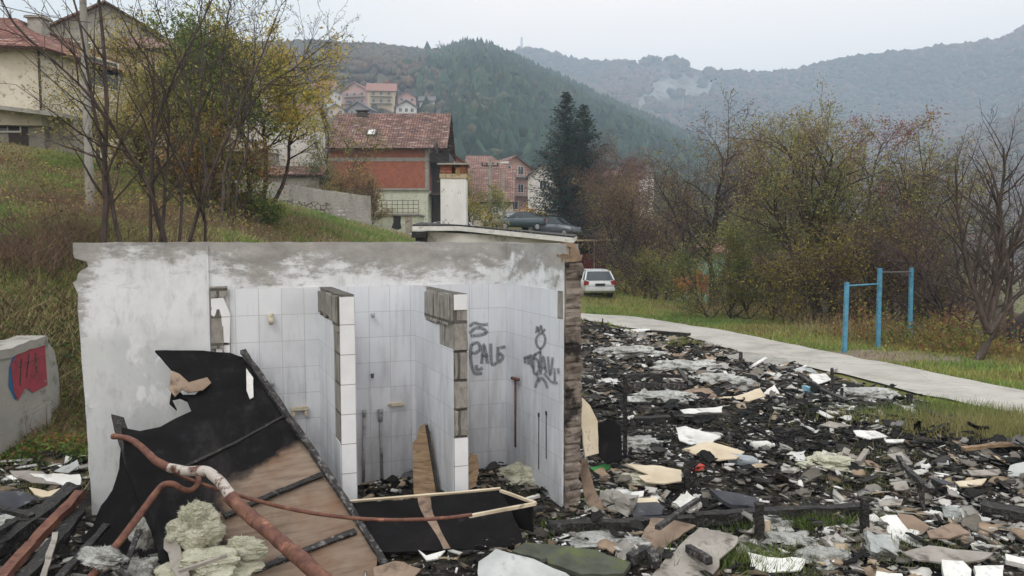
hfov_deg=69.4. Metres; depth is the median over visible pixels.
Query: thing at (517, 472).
wool heap
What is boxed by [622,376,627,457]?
charred post
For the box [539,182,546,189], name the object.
window
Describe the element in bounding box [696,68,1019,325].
tree
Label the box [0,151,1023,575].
ground
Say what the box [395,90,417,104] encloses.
village house
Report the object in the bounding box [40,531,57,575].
grey stake
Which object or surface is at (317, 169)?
bush
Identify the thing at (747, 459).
bottle
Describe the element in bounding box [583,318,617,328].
charred beam
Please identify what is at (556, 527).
charred beam
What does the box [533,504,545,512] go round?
charred beam
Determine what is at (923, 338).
hedge undergrowth
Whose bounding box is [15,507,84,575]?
charred beam
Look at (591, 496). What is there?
brown curled board
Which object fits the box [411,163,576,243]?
flat roof block
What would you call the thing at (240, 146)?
stepped house
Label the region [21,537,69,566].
charred plank
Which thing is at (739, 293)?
yellow thicket
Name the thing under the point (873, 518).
concrete chunk
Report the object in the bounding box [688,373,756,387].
wool heap
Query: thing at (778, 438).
charcoal bits
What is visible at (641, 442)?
wool heap
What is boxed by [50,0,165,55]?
grey house
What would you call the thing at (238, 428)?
burnt board
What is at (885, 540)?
concrete chunk
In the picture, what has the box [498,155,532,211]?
pink house
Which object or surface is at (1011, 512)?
charred beam
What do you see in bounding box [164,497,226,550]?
mineral wool
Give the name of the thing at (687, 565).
grey sheet
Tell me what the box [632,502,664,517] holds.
dark slab
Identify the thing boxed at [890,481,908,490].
pale sheet
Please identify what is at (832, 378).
charred post
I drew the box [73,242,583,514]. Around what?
ruined building
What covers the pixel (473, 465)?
curled board
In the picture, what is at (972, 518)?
scrap sheets
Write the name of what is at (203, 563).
grey stick
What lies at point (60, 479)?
white board
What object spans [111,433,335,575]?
bent pipe
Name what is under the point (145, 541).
ashy wool
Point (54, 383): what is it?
ruined wall
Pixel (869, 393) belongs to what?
wool heap
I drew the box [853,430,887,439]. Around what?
pale sheet
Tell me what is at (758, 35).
sky
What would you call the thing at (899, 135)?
red top tree
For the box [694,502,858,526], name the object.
charred beam
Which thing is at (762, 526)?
charred post
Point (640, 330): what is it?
white sheet
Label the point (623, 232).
brown tree
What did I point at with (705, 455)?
char scraps
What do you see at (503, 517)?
charred box
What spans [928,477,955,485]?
grey sheet
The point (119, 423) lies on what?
charred plank
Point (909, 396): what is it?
charred post
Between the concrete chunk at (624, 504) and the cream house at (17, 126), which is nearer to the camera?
the concrete chunk at (624, 504)
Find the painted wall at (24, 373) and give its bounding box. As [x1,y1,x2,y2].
[0,335,51,455]
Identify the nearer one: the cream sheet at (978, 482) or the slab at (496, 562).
the slab at (496, 562)
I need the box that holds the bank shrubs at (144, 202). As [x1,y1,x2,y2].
[0,137,348,241]
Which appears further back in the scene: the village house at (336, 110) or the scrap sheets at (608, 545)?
the village house at (336, 110)
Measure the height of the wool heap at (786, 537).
0.186 m
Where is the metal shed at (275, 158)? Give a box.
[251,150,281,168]
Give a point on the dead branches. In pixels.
(6, 227)
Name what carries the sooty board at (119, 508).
on the ground at (470, 557)
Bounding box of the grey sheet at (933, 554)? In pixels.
[903,545,992,563]
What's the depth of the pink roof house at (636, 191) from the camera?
109.71 m
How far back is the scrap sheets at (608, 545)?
7.02 m
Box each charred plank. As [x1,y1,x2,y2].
[0,504,35,518]
[0,504,38,533]
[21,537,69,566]
[31,497,46,503]
[56,523,109,575]
[111,414,127,466]
[122,529,140,570]
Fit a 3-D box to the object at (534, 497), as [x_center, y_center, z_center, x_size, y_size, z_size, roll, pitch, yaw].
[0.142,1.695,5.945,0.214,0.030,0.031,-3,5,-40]
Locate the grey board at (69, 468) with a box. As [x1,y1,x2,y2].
[54,460,78,473]
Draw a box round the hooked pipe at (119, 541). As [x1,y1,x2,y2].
[86,476,201,575]
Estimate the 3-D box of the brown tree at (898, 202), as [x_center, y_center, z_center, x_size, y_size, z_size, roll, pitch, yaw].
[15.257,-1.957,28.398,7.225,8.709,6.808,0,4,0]
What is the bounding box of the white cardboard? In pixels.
[764,385,779,395]
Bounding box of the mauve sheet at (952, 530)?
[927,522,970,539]
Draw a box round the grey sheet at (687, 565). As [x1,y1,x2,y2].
[652,527,737,575]
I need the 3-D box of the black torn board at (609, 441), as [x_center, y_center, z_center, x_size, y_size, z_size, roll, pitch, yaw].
[0.995,1.557,7.512,0.261,0.035,0.522,1,46,11]
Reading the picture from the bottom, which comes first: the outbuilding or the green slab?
the green slab
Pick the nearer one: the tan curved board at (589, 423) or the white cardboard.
the tan curved board at (589, 423)
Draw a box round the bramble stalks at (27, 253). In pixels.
[0,176,378,326]
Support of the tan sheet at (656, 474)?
on the ground at (470, 557)
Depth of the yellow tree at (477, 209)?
46.16 m
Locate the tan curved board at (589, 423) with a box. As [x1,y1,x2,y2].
[581,398,598,456]
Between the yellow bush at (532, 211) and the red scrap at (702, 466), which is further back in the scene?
the yellow bush at (532, 211)
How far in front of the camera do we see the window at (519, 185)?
104.60 m
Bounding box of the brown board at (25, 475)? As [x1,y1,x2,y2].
[9,470,58,485]
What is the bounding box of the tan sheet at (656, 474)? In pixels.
[625,464,681,483]
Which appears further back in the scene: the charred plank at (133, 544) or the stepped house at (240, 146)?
the stepped house at (240, 146)
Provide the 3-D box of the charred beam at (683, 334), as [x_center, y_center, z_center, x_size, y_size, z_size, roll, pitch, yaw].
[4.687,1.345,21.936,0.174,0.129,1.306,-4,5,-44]
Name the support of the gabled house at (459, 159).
on the ground at (470, 557)
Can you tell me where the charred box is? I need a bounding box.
[350,487,535,553]
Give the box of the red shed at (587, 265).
[571,239,613,268]
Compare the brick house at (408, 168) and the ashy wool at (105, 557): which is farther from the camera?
the brick house at (408, 168)
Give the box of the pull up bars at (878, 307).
[842,268,913,352]
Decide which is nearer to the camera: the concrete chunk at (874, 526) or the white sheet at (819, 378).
the concrete chunk at (874, 526)
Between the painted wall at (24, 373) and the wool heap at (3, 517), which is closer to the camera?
the wool heap at (3, 517)
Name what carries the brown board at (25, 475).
on the ground at (470, 557)
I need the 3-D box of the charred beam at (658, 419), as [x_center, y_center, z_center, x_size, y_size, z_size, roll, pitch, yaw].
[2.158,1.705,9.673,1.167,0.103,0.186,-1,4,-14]
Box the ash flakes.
[0,330,1023,575]
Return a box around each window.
[0,126,20,132]
[89,55,119,91]
[513,201,517,209]
[518,166,523,174]
[518,184,523,192]
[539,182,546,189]
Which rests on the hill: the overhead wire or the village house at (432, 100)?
the village house at (432, 100)
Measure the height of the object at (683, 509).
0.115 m
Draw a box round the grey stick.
[178,554,226,573]
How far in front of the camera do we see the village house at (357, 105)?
249.30 m
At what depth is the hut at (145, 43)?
44.24 m
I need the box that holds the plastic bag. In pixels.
[802,385,813,394]
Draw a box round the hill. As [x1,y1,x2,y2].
[323,68,863,276]
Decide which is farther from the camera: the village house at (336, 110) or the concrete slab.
the village house at (336, 110)
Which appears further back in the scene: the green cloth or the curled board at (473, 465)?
the green cloth
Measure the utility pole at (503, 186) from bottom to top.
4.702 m
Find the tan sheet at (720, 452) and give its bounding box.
[682,441,743,460]
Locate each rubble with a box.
[0,322,1023,575]
[570,326,1023,575]
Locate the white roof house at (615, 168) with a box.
[613,166,654,224]
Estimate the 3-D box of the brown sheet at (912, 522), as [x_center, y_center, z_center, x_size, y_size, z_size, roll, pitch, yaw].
[3.200,1.879,5.889,0.194,0.086,0.250,0,4,0]
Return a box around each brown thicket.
[601,240,753,303]
[726,207,965,328]
[816,183,1023,330]
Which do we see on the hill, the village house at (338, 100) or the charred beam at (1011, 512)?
the village house at (338, 100)
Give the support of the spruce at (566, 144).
on the ground at (470, 557)
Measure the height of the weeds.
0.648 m
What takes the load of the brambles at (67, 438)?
on the ground at (470, 557)
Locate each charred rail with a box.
[620,373,680,378]
[620,382,686,388]
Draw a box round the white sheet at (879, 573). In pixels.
[876,571,902,575]
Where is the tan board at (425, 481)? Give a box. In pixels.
[412,423,438,497]
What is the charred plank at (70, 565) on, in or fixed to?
on the sooty board at (119, 508)
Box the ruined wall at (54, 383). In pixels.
[48,343,59,416]
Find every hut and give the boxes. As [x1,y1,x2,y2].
[98,28,226,169]
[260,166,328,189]
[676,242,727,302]
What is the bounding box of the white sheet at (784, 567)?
[748,552,804,572]
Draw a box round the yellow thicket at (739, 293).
[642,207,848,320]
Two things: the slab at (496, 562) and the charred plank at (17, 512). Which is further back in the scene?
the charred plank at (17, 512)
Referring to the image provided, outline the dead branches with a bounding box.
[0,177,274,264]
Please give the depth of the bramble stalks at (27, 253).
11.98 m
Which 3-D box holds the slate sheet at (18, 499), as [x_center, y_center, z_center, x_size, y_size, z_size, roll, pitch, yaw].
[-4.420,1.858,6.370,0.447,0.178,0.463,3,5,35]
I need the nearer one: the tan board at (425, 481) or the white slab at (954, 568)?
the white slab at (954, 568)
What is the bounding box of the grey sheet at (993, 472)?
[967,469,1001,475]
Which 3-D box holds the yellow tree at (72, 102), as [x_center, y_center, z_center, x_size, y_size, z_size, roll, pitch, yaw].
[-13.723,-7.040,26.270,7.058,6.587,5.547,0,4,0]
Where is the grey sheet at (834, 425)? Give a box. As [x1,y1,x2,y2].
[819,421,851,428]
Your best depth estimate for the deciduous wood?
375.49 m
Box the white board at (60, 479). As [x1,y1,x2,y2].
[30,473,80,485]
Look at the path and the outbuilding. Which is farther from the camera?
the outbuilding
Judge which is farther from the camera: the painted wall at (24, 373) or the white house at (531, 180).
the white house at (531, 180)
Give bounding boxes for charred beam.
[0,482,81,556]
[5,518,47,523]
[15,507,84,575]
[113,565,130,575]
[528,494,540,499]
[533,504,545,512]
[546,514,696,535]
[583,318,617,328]
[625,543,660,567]
[634,412,716,424]
[652,330,690,336]
[676,367,693,386]
[685,544,712,564]
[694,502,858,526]
[798,374,855,405]
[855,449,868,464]
[896,455,933,493]
[903,402,959,422]
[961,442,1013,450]
[981,500,1023,522]
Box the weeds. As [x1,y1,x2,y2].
[0,335,1023,575]
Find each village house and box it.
[311,80,336,103]
[326,103,347,117]
[327,90,341,107]
[340,81,367,107]
[345,101,378,112]
[365,81,397,111]
[394,100,418,112]
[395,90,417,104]
[418,96,436,106]
[434,105,449,112]
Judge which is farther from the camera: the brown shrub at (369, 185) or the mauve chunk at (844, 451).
the brown shrub at (369, 185)
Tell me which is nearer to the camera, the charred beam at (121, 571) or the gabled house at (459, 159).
the charred beam at (121, 571)
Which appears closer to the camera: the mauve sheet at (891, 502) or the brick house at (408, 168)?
the mauve sheet at (891, 502)
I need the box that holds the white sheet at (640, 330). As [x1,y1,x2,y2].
[631,329,649,331]
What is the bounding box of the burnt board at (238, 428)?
[122,350,388,575]
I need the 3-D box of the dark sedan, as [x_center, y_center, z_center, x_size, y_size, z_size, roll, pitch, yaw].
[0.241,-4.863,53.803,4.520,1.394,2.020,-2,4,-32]
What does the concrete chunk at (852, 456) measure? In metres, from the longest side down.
0.211 x 0.178 x 0.135 m
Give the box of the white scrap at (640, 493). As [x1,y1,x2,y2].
[631,491,643,497]
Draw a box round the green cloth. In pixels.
[590,464,610,470]
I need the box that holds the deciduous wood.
[236,38,464,156]
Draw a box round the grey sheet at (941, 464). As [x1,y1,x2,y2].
[936,460,948,468]
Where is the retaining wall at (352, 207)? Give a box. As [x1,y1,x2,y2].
[221,177,370,224]
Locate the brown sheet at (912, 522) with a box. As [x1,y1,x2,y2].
[897,513,929,534]
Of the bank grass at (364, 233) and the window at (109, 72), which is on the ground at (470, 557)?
the bank grass at (364, 233)
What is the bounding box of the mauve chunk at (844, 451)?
[837,447,849,455]
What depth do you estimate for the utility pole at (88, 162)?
16.72 m
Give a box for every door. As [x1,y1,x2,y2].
[8,126,28,146]
[405,215,411,233]
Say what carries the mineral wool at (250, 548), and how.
on the mineral wool at (231, 564)
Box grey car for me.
[529,217,581,233]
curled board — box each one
[468,453,478,488]
[580,458,610,517]
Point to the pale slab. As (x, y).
(894, 522)
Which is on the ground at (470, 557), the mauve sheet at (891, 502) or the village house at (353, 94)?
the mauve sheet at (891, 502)
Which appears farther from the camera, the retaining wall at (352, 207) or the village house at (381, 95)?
the village house at (381, 95)
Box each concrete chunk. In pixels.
[600,488,638,517]
[672,492,702,513]
[844,453,864,461]
[860,522,890,540]
[865,533,897,560]
[869,513,885,528]
[925,509,942,520]
[940,505,961,519]
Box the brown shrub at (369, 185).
[317,166,398,226]
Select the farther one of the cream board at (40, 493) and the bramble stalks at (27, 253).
the bramble stalks at (27, 253)
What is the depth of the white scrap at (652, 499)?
6.43 m
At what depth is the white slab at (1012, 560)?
5.13 m
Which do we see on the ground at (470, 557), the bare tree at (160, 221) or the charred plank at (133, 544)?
the bare tree at (160, 221)
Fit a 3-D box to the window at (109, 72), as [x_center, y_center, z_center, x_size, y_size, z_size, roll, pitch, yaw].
[-18.551,-9.728,33.616,0.087,1.340,1.840,1,4,15]
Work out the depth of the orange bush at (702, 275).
37.97 m
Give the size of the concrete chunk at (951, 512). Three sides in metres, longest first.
0.185 x 0.157 x 0.120 m
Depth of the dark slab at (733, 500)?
6.57 m
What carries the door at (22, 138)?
in the cream house at (17, 126)
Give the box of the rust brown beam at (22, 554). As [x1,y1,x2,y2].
[0,490,84,575]
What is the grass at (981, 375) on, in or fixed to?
on the ground at (470, 557)
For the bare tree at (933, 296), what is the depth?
21.97 m
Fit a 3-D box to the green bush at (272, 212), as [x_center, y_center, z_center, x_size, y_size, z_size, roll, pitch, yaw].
[-8.575,-2.619,23.400,3.597,2.482,2.166,-1,4,-9]
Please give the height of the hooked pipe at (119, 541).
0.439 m
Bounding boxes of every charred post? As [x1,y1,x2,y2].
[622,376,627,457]
[683,458,690,492]
[738,352,742,365]
[754,501,770,541]
[830,368,835,393]
[859,497,869,534]
[906,393,912,405]
[919,482,926,511]
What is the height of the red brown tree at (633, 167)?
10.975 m
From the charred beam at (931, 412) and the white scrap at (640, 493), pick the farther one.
the charred beam at (931, 412)
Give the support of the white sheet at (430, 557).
on the ground at (470, 557)
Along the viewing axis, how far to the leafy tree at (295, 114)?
23.56 m
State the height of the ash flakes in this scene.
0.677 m
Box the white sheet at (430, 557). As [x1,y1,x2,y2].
[418,550,444,561]
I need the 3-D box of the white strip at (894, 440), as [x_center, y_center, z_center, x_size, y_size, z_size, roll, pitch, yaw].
[4.364,1.742,8.415,0.257,0.021,0.102,0,4,0]
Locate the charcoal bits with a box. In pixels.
[0,322,1023,575]
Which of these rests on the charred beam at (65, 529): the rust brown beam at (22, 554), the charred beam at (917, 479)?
the rust brown beam at (22, 554)
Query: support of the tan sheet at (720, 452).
on the ground at (470, 557)
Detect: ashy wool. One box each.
[77,545,129,570]
[112,556,160,575]
[128,517,153,550]
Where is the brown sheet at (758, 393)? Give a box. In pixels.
[719,388,765,400]
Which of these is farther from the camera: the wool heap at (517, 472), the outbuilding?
the outbuilding
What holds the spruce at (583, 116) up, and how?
on the ground at (470, 557)
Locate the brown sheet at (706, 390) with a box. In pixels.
[684,388,719,398]
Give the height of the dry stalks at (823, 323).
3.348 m
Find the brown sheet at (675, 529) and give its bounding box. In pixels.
[637,518,695,551]
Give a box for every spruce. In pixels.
[519,92,604,237]
[542,104,620,246]
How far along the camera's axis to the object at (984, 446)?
8.10 m
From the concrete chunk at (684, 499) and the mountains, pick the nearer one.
the concrete chunk at (684, 499)
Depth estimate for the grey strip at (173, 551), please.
4.70 m
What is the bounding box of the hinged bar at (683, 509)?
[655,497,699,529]
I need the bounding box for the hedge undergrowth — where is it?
[615,277,1023,359]
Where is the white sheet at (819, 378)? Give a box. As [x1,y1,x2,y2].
[809,374,830,383]
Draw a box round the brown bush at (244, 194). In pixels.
[128,106,295,220]
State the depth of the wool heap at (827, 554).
5.31 m
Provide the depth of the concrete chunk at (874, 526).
5.69 m
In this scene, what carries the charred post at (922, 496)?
on the ground at (470, 557)
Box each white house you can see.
[243,104,328,178]
[523,162,558,214]
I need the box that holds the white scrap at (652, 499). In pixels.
[638,497,658,502]
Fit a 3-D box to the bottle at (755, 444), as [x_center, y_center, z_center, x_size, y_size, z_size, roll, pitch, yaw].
[2.885,1.812,8.509,0.280,0.110,0.110,-1,4,-9]
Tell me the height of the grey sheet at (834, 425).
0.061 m
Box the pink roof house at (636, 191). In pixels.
[603,171,641,240]
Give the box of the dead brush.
[0,140,395,452]
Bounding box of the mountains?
[617,60,922,115]
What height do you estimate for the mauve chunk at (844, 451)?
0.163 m
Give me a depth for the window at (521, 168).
104.44 m
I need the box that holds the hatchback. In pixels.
[581,269,615,296]
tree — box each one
[0,0,180,242]
[0,0,315,241]
[7,0,206,172]
[69,30,290,213]
[89,0,365,228]
[123,0,358,207]
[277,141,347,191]
[302,104,396,189]
[438,168,512,234]
[546,125,664,248]
[568,156,715,299]
[592,175,712,299]
[625,79,801,305]
[694,118,821,304]
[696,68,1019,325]
[782,100,954,319]
[822,124,1022,323]
[828,174,1018,335]
[889,102,1023,359]
[898,125,1023,344]
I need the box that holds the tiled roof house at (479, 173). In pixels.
[465,156,515,225]
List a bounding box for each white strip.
[680,406,722,413]
[884,439,904,442]
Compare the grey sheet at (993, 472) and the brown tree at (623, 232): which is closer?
the grey sheet at (993, 472)
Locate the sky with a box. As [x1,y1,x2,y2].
[0,0,1023,71]
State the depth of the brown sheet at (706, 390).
11.49 m
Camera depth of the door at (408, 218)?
49.77 m
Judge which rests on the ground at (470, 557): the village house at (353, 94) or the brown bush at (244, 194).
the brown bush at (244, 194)
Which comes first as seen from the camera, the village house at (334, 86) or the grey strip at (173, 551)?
the grey strip at (173, 551)
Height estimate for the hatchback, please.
1.434 m
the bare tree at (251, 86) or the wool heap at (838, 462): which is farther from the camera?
the bare tree at (251, 86)
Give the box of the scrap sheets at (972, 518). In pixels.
[578,328,1023,575]
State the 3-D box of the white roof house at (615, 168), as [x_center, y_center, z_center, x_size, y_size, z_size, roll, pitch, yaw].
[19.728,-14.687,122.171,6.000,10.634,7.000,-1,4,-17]
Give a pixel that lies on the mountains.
(667, 81)
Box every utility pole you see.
[79,0,94,212]
[481,158,508,226]
[502,170,504,215]
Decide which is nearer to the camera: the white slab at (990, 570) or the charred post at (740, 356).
the white slab at (990, 570)
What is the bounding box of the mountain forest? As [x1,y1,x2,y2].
[510,24,1023,190]
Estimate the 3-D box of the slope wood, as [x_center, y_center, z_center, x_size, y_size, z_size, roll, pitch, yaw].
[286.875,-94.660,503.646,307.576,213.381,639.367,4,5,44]
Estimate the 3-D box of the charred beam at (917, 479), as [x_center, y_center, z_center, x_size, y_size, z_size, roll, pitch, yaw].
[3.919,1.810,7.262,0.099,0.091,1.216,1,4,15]
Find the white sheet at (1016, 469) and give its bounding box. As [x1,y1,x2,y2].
[1007,462,1023,476]
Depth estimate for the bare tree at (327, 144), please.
52.58 m
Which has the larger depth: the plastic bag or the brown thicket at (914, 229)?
the brown thicket at (914, 229)
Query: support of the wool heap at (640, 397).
on the ground at (470, 557)
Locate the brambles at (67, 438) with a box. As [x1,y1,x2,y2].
[0,207,265,471]
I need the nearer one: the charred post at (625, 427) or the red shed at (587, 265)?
the charred post at (625, 427)
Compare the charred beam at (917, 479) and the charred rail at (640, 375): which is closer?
the charred beam at (917, 479)
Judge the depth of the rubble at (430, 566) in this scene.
7.01 m
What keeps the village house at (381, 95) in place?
on the hill
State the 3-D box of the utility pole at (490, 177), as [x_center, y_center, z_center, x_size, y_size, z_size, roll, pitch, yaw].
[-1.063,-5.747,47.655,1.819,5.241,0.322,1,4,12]
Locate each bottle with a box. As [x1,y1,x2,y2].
[728,453,761,465]
[750,441,774,450]
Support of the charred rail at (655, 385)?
attached to the charred post at (625, 427)
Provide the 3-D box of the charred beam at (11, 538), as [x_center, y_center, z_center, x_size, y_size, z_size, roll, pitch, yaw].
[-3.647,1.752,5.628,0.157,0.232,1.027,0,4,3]
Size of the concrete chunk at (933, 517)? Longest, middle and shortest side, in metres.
0.127 x 0.109 x 0.082 m
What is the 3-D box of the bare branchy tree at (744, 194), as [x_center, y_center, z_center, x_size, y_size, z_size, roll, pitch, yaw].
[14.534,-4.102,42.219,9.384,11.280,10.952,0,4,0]
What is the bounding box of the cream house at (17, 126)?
[0,15,185,162]
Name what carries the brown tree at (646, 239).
on the ground at (470, 557)
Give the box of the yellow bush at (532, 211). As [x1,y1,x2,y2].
[516,205,545,216]
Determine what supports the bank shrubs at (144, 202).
on the ground at (470, 557)
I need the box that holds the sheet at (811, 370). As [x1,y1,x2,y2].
[794,367,815,372]
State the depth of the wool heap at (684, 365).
14.41 m
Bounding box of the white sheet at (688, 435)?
[676,426,720,445]
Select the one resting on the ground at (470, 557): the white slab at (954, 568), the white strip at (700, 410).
the white slab at (954, 568)
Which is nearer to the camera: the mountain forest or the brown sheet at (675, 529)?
the brown sheet at (675, 529)
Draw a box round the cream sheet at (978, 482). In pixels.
[955,478,986,486]
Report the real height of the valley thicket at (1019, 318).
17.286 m
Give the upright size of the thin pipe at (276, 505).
0.412 m
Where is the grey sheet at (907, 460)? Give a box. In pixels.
[887,452,912,464]
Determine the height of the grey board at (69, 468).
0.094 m
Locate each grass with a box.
[0,141,414,454]
[584,290,1023,432]
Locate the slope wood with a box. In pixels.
[816,108,1023,273]
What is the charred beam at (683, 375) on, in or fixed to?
on the ground at (470, 557)
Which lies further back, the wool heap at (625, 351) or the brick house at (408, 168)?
the brick house at (408, 168)
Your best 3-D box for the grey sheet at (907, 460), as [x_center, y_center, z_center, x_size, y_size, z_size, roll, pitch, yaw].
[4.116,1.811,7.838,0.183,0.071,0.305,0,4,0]
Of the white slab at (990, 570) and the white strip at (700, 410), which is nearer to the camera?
the white slab at (990, 570)
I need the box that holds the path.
[581,313,1023,411]
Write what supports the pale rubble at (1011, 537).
on the ground at (470, 557)
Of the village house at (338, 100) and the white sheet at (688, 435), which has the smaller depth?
the white sheet at (688, 435)
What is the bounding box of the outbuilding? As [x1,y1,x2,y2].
[371,200,424,233]
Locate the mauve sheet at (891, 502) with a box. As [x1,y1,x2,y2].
[878,499,902,506]
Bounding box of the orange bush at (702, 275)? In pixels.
[672,259,715,302]
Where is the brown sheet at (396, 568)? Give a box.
[373,561,421,575]
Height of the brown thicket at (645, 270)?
4.149 m
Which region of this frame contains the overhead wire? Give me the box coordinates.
[0,5,90,22]
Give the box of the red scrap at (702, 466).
[691,463,704,470]
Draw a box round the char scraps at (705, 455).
[3,323,1023,575]
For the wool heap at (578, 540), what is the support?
on the ground at (470, 557)
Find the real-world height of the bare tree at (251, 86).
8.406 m
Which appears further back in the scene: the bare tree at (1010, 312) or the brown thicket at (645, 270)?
the brown thicket at (645, 270)
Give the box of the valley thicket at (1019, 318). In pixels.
[635,255,1023,343]
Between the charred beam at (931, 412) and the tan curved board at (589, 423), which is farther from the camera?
the charred beam at (931, 412)
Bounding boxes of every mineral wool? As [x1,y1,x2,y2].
[153,545,264,575]
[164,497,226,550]
[220,534,268,561]
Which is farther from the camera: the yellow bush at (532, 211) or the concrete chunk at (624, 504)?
the yellow bush at (532, 211)
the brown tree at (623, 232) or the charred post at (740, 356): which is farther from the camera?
the brown tree at (623, 232)
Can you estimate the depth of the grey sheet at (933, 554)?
5.20 m
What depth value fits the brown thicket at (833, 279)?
23.39 m
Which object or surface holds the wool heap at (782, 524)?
on the ground at (470, 557)
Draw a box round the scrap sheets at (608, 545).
[0,323,1023,575]
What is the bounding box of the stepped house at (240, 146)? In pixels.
[227,65,295,152]
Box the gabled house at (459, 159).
[454,154,466,173]
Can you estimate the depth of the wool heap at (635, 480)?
7.05 m
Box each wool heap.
[0,514,59,529]
[497,461,534,485]
[562,529,652,549]
[592,345,667,357]
[613,472,655,487]
[621,435,663,452]
[627,390,698,404]
[648,359,722,374]
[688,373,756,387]
[761,530,816,550]
[764,514,792,531]
[794,545,851,570]
[795,451,866,471]
[825,387,900,400]
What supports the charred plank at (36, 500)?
on the charred beam at (11, 538)
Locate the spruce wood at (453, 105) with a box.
[408,36,852,265]
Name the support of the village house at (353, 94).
on the hill
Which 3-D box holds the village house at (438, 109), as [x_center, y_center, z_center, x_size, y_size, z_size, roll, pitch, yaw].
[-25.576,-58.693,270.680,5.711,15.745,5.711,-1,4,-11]
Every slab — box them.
[478,549,568,575]
[512,542,630,575]
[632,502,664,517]
[709,489,758,508]
[727,352,788,364]
[879,515,910,543]
[941,560,971,575]
[973,565,1003,575]
[1005,554,1023,567]
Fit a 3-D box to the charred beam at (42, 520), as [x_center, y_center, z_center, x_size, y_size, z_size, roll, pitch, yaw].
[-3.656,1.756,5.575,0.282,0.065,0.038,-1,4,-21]
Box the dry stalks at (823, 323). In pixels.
[613,287,1017,342]
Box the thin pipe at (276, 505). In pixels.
[173,474,472,521]
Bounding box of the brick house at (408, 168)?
[325,110,455,222]
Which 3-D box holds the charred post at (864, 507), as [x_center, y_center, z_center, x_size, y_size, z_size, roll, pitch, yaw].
[2.731,1.864,5.735,0.063,0.475,0.069,0,4,0]
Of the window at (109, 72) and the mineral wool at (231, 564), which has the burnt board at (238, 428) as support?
the mineral wool at (231, 564)
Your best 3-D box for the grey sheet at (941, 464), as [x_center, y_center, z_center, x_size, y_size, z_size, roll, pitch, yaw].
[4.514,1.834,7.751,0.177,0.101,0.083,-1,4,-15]
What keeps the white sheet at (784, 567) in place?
on the ground at (470, 557)
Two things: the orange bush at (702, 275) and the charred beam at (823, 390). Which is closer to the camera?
the charred beam at (823, 390)
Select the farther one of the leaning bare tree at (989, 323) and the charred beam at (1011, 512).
the leaning bare tree at (989, 323)
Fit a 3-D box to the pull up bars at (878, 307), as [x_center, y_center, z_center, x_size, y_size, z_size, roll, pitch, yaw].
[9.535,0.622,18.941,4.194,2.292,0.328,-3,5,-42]
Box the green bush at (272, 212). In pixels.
[182,167,295,227]
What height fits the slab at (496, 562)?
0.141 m
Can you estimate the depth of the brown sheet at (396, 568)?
4.97 m
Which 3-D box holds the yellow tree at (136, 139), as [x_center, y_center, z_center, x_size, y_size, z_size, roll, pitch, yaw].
[-10.404,-5.254,23.238,5.453,6.420,6.486,-3,5,-41]
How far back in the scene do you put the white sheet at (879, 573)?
4.97 m
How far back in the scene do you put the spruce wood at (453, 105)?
327.67 m
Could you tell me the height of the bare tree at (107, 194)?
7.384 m
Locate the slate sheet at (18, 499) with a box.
[0,491,38,514]
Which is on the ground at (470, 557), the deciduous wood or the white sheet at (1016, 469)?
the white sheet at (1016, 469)
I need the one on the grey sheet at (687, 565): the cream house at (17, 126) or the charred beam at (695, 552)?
the charred beam at (695, 552)
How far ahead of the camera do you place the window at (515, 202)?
104.47 m
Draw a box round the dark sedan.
[483,211,546,230]
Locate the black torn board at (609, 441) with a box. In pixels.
[598,419,621,463]
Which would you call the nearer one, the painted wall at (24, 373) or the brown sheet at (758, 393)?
the painted wall at (24, 373)
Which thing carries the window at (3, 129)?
in the cream house at (17, 126)
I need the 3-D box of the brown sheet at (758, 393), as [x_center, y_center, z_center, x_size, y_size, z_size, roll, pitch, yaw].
[3.528,1.666,11.423,0.770,0.172,0.258,-1,4,-9]
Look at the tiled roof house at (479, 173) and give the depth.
74.42 m
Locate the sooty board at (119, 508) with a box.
[78,451,160,563]
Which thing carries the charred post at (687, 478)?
on the ground at (470, 557)
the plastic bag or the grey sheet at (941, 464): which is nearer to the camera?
the grey sheet at (941, 464)
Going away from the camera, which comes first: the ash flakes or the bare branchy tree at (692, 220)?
the ash flakes
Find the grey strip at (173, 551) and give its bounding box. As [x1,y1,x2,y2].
[164,539,189,575]
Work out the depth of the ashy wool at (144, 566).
4.67 m
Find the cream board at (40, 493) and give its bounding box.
[29,487,59,497]
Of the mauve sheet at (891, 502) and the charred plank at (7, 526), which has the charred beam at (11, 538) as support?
the charred plank at (7, 526)

